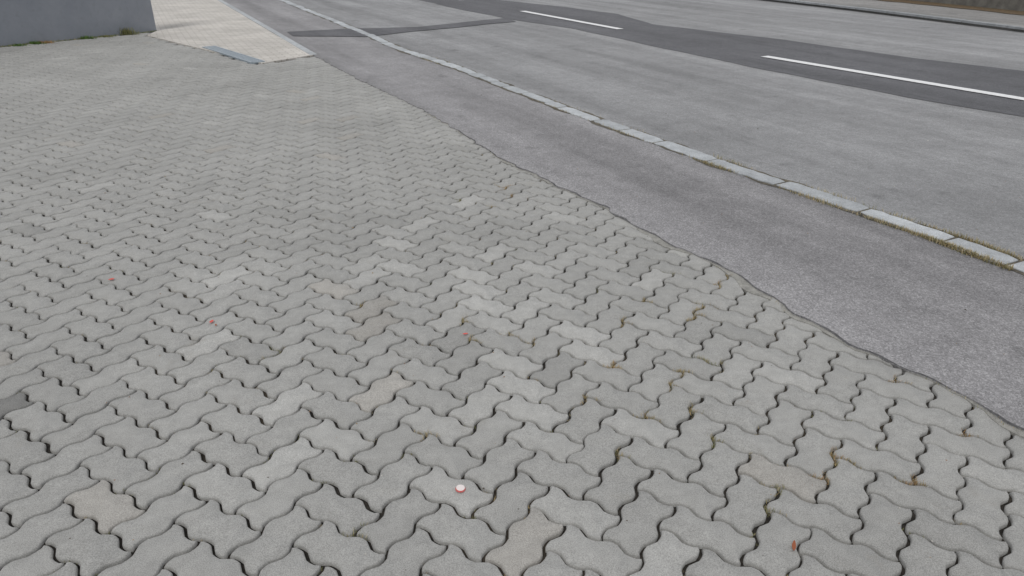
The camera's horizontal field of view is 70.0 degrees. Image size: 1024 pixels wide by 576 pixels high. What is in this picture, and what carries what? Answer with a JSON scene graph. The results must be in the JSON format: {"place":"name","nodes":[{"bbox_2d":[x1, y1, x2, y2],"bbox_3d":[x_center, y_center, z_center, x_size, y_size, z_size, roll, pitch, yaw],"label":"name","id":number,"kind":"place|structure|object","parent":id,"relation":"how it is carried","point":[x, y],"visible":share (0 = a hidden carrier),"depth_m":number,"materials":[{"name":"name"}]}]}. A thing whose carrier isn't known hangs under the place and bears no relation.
{"place":"outdoors","nodes":[
{"label":"outdoors","id":0,"kind":"place"},
{"bbox_2d":[147,0,313,63],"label":"sidewalk","id":1,"kind":"structure","parent":0,"point":[196,24],"depth_m":12.88,"materials":[{"name":"beige concrete"}]},
{"bbox_2d":[202,46,264,63],"bbox_3d":[-4.000,-3.338,10.438,0.190,0.024,1.949,-19,32,-35],"label":"drain channel","id":2,"kind":"object","parent":1,"relation":"on","point":[237,56],"visible":0.98,"depth_m":10.30,"materials":[{"name":"metal"}]},
{"bbox_2d":[218,0,316,54],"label":"sidewalk kerb","id":3,"kind":"structure","parent":1,"relation":"on","point":[294,43],"depth_m":12.81,"materials":[{"name":"concrete"}]},
{"bbox_2d":[0,42,1012,575],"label":"paving bed","id":4,"kind":"object","parent":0,"point":[754,530],"visible":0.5,"depth_m":2.41,"materials":[{"name":"grey sand"}]},
{"bbox_2d":[0,0,155,46],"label":"wall","id":5,"kind":"structure","parent":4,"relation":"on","point":[23,21],"depth_m":11.83,"materials":[{"name":"grey paint"}]},
{"bbox_2d":[0,33,1023,575],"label":"paving stones","id":6,"kind":"object","parent":4,"relation":"on","point":[132,123],"visible":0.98,"depth_m":2.86,"materials":[{"name":"concrete"}]},
{"bbox_2d":[455,485,465,492],"bbox_3d":[-0.160,0.620,2.265,0.032,0.007,0.032,3,29,-1],"label":"bottle cap","id":7,"kind":"object","parent":6,"relation":"on","point":[460,488],"visible":1,"depth_m":2.26,"materials":[{"name":"white"}]},
{"bbox_2d":[0,4,1023,575],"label":"weeds","id":8,"kind":"object","parent":6,"relation":"on","point":[922,234],"visible":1,"depth_m":3.92,"materials":[{"name":"green plant"}]},
{"bbox_2d":[23,80,1019,571],"bbox_3d":[-0.747,-0.745,5.086,8.491,0.012,8.196,0,26,0],"label":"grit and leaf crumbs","id":9,"kind":"object","parent":6,"relation":"on","point":[493,352],"visible":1,"depth_m":3.50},
{"bbox_2d":[792,540,795,549],"bbox_3d":[0.790,0.722,2.049,0.011,0.006,0.042,10,27,19],"label":"fallen leaf","id":10,"kind":"object","parent":6,"relation":"on","point":[794,545],"visible":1,"depth_m":2.05,"materials":[{"name":"brown plant"}]},
{"bbox_2d":[457,130,1023,437],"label":"edge mortar","id":11,"kind":"object","parent":4,"relation":"on","point":[745,286],"visible":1,"depth_m":3.47,"materials":[{"name":"grey concrete"}]},
{"bbox_2d":[459,130,1023,429],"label":"edge crack","id":12,"kind":"object","parent":11,"relation":"on","point":[1002,418],"visible":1,"depth_m":3.20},
{"bbox_2d":[223,0,1023,430],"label":"asphalt shoulder","id":13,"kind":"object","parent":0,"point":[911,302],"visible":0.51,"depth_m":4.21},
{"bbox_2d":[288,0,1023,258],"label":"road","id":14,"kind":"structure","parent":0,"point":[961,170],"depth_m":7.78,"materials":[{"name":"grey asphalt"}]},
{"bbox_2d":[288,18,515,36],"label":"asphalt repair","id":15,"kind":"structure","parent":14,"relation":"on","point":[351,32],"depth_m":12.98,"materials":[{"name":"grey asphalt"}]},
{"bbox_2d":[279,0,1023,271],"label":"granite gutter strip","id":16,"kind":"object","parent":14,"relation":"on","point":[851,206],"visible":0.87,"depth_m":5.29,"materials":[{"name":"stone"}]},
{"bbox_2d":[284,2,1023,274],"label":"gutter dirt","id":17,"kind":"structure","parent":14,"relation":"on","point":[785,180],"depth_m":5.74,"materials":[{"name":"soil"}]},
{"bbox_2d":[421,0,1023,115],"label":"asphalt repair","id":18,"kind":"structure","parent":14,"relation":"on","point":[747,50],"depth_m":10.08,"materials":[{"name":"grey asphalt"}]},
{"bbox_2d":[522,11,622,28],"bbox_3d":[1.089,-5.413,14.716,0.156,0.001,3.855,-12,28,-24],"label":"lane marking","id":19,"kind":"object","parent":18,"relation":"on","point":[573,20],"visible":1,"depth_m":14.46,"materials":[{"name":"paint"}]},
{"bbox_2d":[761,56,1023,99],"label":"lane marking","id":20,"kind":"object","parent":18,"relation":"on","point":[931,83],"visible":1,"depth_m":8.57,"materials":[{"name":"paint"}]},
{"bbox_2d":[764,0,1023,31],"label":"footway","id":21,"kind":"structure","parent":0,"point":[985,16],"depth_m":15.45,"materials":[{"name":"concrete"}]},
{"bbox_2d":[778,0,1023,29],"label":"kerb","id":22,"kind":"structure","parent":21,"relation":"on","point":[927,16],"depth_m":14.83,"materials":[{"name":"concrete"}]},
{"bbox_2d":[881,0,1023,14],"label":"leaf litter","id":23,"kind":"object","parent":21,"relation":"on","point":[970,7],"visible":1,"depth_m":16.41,"materials":[{"name":"brown plant"}]},
{"bbox_2d":[912,0,1023,10],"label":"garden wall","id":24,"kind":"structure","parent":21,"relation":"on","point":[1016,5],"depth_m":16.07,"materials":[{"name":"concrete"}]}
]}

